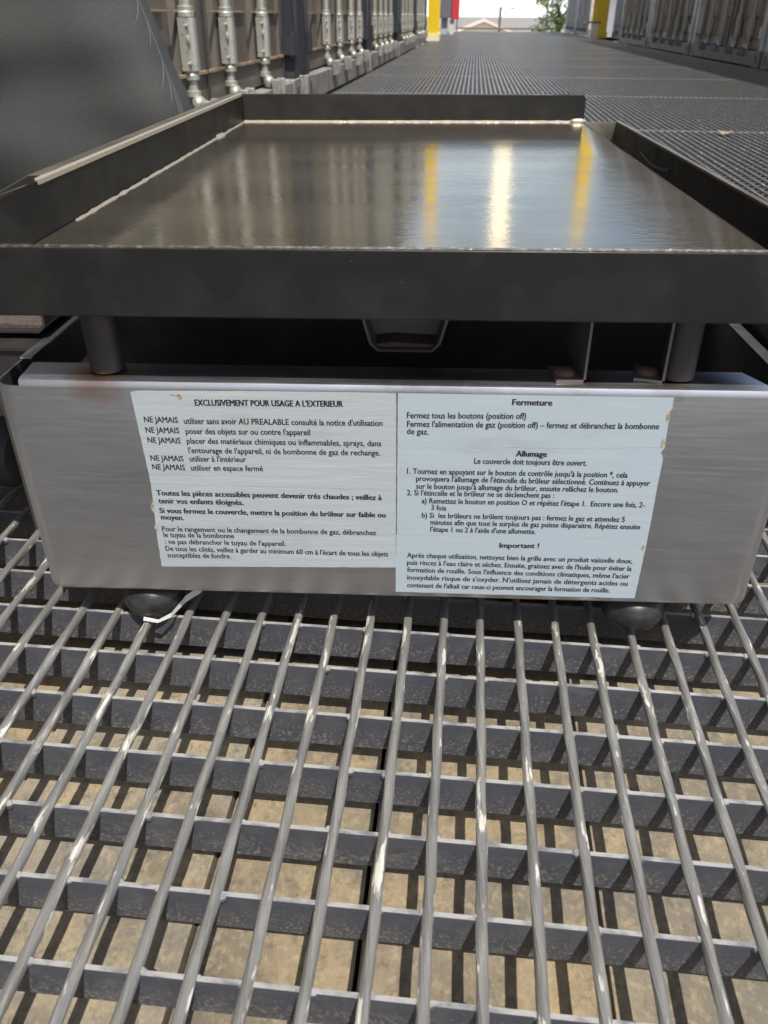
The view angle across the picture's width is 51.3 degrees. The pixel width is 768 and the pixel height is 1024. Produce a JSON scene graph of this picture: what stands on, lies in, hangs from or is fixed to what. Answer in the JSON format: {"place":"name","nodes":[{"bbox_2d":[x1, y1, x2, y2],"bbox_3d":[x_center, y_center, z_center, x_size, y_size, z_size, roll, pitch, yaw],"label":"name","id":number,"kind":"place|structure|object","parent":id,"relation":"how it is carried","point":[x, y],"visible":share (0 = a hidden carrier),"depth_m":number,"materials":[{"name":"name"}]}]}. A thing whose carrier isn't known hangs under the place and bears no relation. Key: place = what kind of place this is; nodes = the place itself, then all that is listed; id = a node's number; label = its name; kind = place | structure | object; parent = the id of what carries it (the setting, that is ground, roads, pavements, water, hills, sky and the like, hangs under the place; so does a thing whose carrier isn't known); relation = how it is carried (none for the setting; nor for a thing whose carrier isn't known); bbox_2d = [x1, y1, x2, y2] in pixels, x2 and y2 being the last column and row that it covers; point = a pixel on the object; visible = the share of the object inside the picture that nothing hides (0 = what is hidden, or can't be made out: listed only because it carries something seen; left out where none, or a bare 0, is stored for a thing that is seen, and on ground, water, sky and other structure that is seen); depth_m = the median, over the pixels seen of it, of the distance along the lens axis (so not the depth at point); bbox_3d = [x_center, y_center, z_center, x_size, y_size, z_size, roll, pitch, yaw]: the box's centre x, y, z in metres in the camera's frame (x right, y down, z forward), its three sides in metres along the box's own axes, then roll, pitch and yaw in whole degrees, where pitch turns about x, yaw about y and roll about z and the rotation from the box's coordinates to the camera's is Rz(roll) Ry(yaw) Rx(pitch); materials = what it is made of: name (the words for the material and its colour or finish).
{"place":"outdoors","nodes":[
{"label":"outdoors","id":0,"kind":"place"},
{"bbox_2d":[427,0,567,17],"label":"sky","id":1,"kind":"structure","parent":0,"point":[468,8],"materials":[{"name":"white"}]},
{"bbox_2d":[426,17,610,36],"bbox_3d":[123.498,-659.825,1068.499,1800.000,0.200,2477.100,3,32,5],"label":"ground","id":2,"kind":"structure","parent":0,"point":[517,22],"depth_m":489.91,"materials":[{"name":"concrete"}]},
{"bbox_2d":[455,18,511,31],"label":"gabled house","id":3,"kind":"structure","parent":2,"relation":"on","point":[483,22],"depth_m":75.14,"materials":[{"name":"beige"}]},
{"bbox_2d":[498,7,514,31],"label":"utility pole","id":4,"kind":"object","parent":2,"relation":"on","point":[499,20],"visible":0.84,"depth_m":59.35,"materials":[{"name":"grey metal"}]},
{"bbox_2d":[529,0,583,35],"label":"leafy tree","id":5,"kind":"object","parent":2,"relation":"on","point":[559,18],"visible":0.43,"depth_m":52.24,"materials":[{"name":"green plant"}]},
{"bbox_2d":[325,37,767,989],"bbox_3d":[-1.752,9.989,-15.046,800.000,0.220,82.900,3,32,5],"label":"ground","id":6,"kind":"structure","parent":0,"point":[405,53],"depth_m":8.26,"materials":[{"name":"concrete"}]},
{"bbox_2d":[0,608,292,1023],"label":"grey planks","id":7,"kind":"object","parent":6,"relation":"on","point":[117,941],"depth_m":0.44,"materials":[{"name":"beige wood"}]},
{"bbox_2d":[0,537,767,1023],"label":"tan planks","id":8,"kind":"object","parent":6,"relation":"on","point":[512,981],"depth_m":0.43,"materials":[{"name":"beige wood"}]},
{"bbox_2d":[611,0,623,38],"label":"shipping container","id":9,"kind":"object","parent":6,"relation":"on","point":[617,19],"visible":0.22,"depth_m":14.51,"materials":[{"name":"grey metal"}]},
{"bbox_2d":[616,0,623,29],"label":"door","id":10,"kind":"structure","parent":9,"relation":"in","point":[620,0],"depth_m":14.51,"materials":[{"name":"grey"}]},
{"bbox_2d":[556,601,767,1023],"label":"pale planks","id":11,"kind":"object","parent":6,"relation":"on","point":[690,998],"depth_m":0.43,"materials":[{"name":"beige wood"}]},
{"bbox_2d":[0,31,767,1023],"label":"grating bars","id":12,"kind":"object","parent":11,"relation":"on","point":[680,953],"visible":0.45,"depth_m":0.47,"materials":[{"name":"metal"}]},
{"bbox_2d":[147,0,301,108],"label":"shipping container","id":13,"kind":"object","parent":12,"relation":"on","point":[217,49],"visible":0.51,"depth_m":2.54,"materials":[{"name":"metal"}]},
{"bbox_2d":[147,0,211,107],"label":"door","id":14,"kind":"structure","parent":13,"relation":"in","point":[163,11],"depth_m":2.17,"materials":[{"name":"grey metal"}]},
{"bbox_2d":[202,0,285,97],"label":"door","id":15,"kind":"structure","parent":13,"relation":"in","point":[247,74],"depth_m":2.78,"materials":[{"name":"grey"}]},
{"bbox_2d":[296,0,369,93],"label":"shipping container","id":16,"kind":"object","parent":12,"relation":"on","point":[333,38],"visible":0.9,"depth_m":4.22,"materials":[{"name":"metal"}]},
{"bbox_2d":[307,0,337,68],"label":"door","id":17,"kind":"structure","parent":16,"relation":"in","point":[315,7],"depth_m":4.11,"materials":[{"name":"grey"}]},
{"bbox_2d":[337,0,358,58],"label":"door","id":18,"kind":"structure","parent":16,"relation":"in","point":[344,3],"depth_m":4.95,"materials":[{"name":"grey"}]},
{"bbox_2d":[368,0,398,70],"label":"shipping container","id":19,"kind":"object","parent":12,"relation":"on","point":[383,26],"visible":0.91,"depth_m":6.54,"materials":[{"name":"metal"}]},
{"bbox_2d":[372,0,379,48],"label":"door","id":20,"kind":"structure","parent":19,"relation":"in","point":[377,39],"depth_m":6.48,"materials":[{"name":"grey"}]},
{"bbox_2d":[382,0,393,43],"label":"door","id":21,"kind":"structure","parent":19,"relation":"in","point":[387,0],"depth_m":7.27,"materials":[{"name":"grey"}]},
{"bbox_2d":[0,31,767,1023],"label":"grating rods","id":22,"kind":"object","parent":12,"relation":"on","point":[736,77],"visible":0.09,"depth_m":0.45,"materials":[{"name":"metal"}]},
{"bbox_2d":[0,416,22,485],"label":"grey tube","id":23,"kind":"object","parent":22,"relation":"on","point":[10,474],"visible":0.23,"depth_m":0.66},
{"bbox_2d":[0,0,191,190],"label":"grey cover","id":24,"kind":"object","parent":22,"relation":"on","point":[77,77],"visible":0.56,"depth_m":1.06,"materials":[{"name":"metal"}]},
{"bbox_2d":[0,315,767,630],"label":"burner box","id":25,"kind":"object","parent":22,"relation":"on","point":[615,474],"visible":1,"depth_m":0.48,"materials":[{"name":"silver metal"}]},
{"bbox_2d":[143,590,201,622],"bbox_3d":[-0.139,0.061,0.543,0.051,0.016,0.009,-20,37,-29],"label":"tape strip","id":26,"kind":"object","parent":25,"relation":"attached to","point":[189,596],"visible":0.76,"depth_m":0.54,"materials":[{"name":"white plastic"}]},
{"bbox_2d":[0,93,767,381],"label":"griddle plate","id":27,"kind":"object","parent":25,"relation":"on","point":[513,207],"visible":1,"depth_m":0.43,"materials":[{"name":"metal"}]},
{"bbox_2d":[440,0,459,33],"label":"equipment cabinet","id":28,"kind":"object","parent":22,"relation":"on","point":[449,8],"visible":0.84,"depth_m":16.96,"materials":[{"name":"grey metal"}]},
{"bbox_2d":[589,0,609,37],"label":"yellow column","id":29,"kind":"structure","parent":22,"relation":"on","point":[601,10],"depth_m":15.05,"materials":[{"name":"paint"}]},
{"bbox_2d":[718,130,732,134],"bbox_3d":[1.190,-1.322,2.781,0.048,0.014,0.039,3,32,5],"label":"dry leaf","id":30,"kind":"object","parent":22,"relation":"on","point":[722,132],"visible":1,"depth_m":2.77,"materials":[{"name":"brown plant"}]},
{"bbox_2d":[398,0,416,55],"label":"shipping container","id":31,"kind":"object","parent":12,"relation":"on","point":[407,38],"visible":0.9,"depth_m":8.83,"materials":[{"name":"metal"}]},
{"bbox_2d":[400,7,404,39],"bbox_3d":[0.166,-5.984,7.847,0.038,2.330,1.098,3,32,5],"label":"door","id":32,"kind":"structure","parent":31,"relation":"in","point":[400,7],"depth_m":8.48,"materials":[{"name":"grey metal"}]},
{"bbox_2d":[415,0,427,47],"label":"shipping container","id":33,"kind":"object","parent":12,"relation":"on","point":[421,32],"visible":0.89,"depth_m":11.05,"materials":[{"name":"metal"}]},
{"bbox_2d":[426,0,440,40],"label":"yellow column","id":34,"kind":"structure","parent":12,"relation":"on","point":[433,19],"depth_m":12.54,"materials":[{"name":"paint"}]},
{"bbox_2d":[456,0,553,31],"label":"barrier rail","id":35,"kind":"object","parent":12,"relation":"on","point":[545,29],"visible":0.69,"depth_m":20.18,"materials":[{"name":"red"}]},
{"bbox_2d":[564,0,578,33],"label":"shipping container","id":36,"kind":"object","parent":12,"relation":"on","point":[571,16],"visible":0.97,"depth_m":19.41,"materials":[{"name":"grey metal"}]},
{"bbox_2d":[583,21,600,37],"bbox_3d":[3.853,-8.975,14.873,0.320,0.268,0.140,3,32,5],"label":"post","id":37,"kind":"object","parent":12,"relation":"on","point":[594,29],"visible":0.96,"depth_m":14.81,"materials":[{"name":"beige paint"}]},
{"bbox_2d":[575,0,616,35],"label":"shipping container","id":38,"kind":"object","parent":12,"relation":"on","point":[585,10],"visible":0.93,"depth_m":16.58,"materials":[{"name":"grey metal"}]},
{"bbox_2d":[578,0,586,27],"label":"door","id":39,"kind":"structure","parent":38,"relation":"in","point":[581,0],"depth_m":17.66,"materials":[{"name":"grey"}]},
{"bbox_2d":[618,0,653,46],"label":"shipping container","id":40,"kind":"object","parent":12,"relation":"on","point":[635,22],"visible":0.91,"depth_m":11.59,"materials":[{"name":"grey metal"}]},
{"bbox_2d":[624,0,640,32],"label":"door","id":41,"kind":"structure","parent":40,"relation":"in","point":[633,3],"depth_m":12.02,"materials":[{"name":"grey"}]},
{"bbox_2d":[636,0,651,35],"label":"door","id":42,"kind":"structure","parent":40,"relation":"in","point":[645,1],"depth_m":11.21,"materials":[{"name":"grey"}]},
{"bbox_2d":[646,0,710,54],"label":"shipping container","id":43,"kind":"object","parent":12,"relation":"on","point":[672,25],"visible":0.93,"depth_m":9.39,"materials":[{"name":"grey metal"}]},
{"bbox_2d":[654,0,677,38],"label":"door","id":44,"kind":"structure","parent":43,"relation":"in","point":[667,4],"depth_m":9.90,"materials":[{"name":"grey"}]},
{"bbox_2d":[671,0,694,40],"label":"door","id":45,"kind":"structure","parent":43,"relation":"in","point":[684,5],"depth_m":9.05,"materials":[{"name":"grey metal"}]},
{"bbox_2d":[689,0,767,68],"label":"shipping container","id":46,"kind":"object","parent":12,"relation":"on","point":[734,31],"visible":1,"depth_m":7.22,"materials":[{"name":"metal"}]},
{"bbox_2d":[699,0,735,45],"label":"door","id":47,"kind":"structure","parent":46,"relation":"in","point":[720,4],"depth_m":7.77,"materials":[{"name":"grey metal"}]},
{"bbox_2d":[728,0,767,49],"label":"door","id":48,"kind":"structure","parent":46,"relation":"in","point":[749,4],"depth_m":6.88,"materials":[{"name":"grey"}]},
{"bbox_2d":[760,39,767,69],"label":"shipping container","id":49,"kind":"object","parent":12,"relation":"on","point":[764,64],"visible":1,"depth_m":6.26,"materials":[{"name":"grey metal"}]}
]}

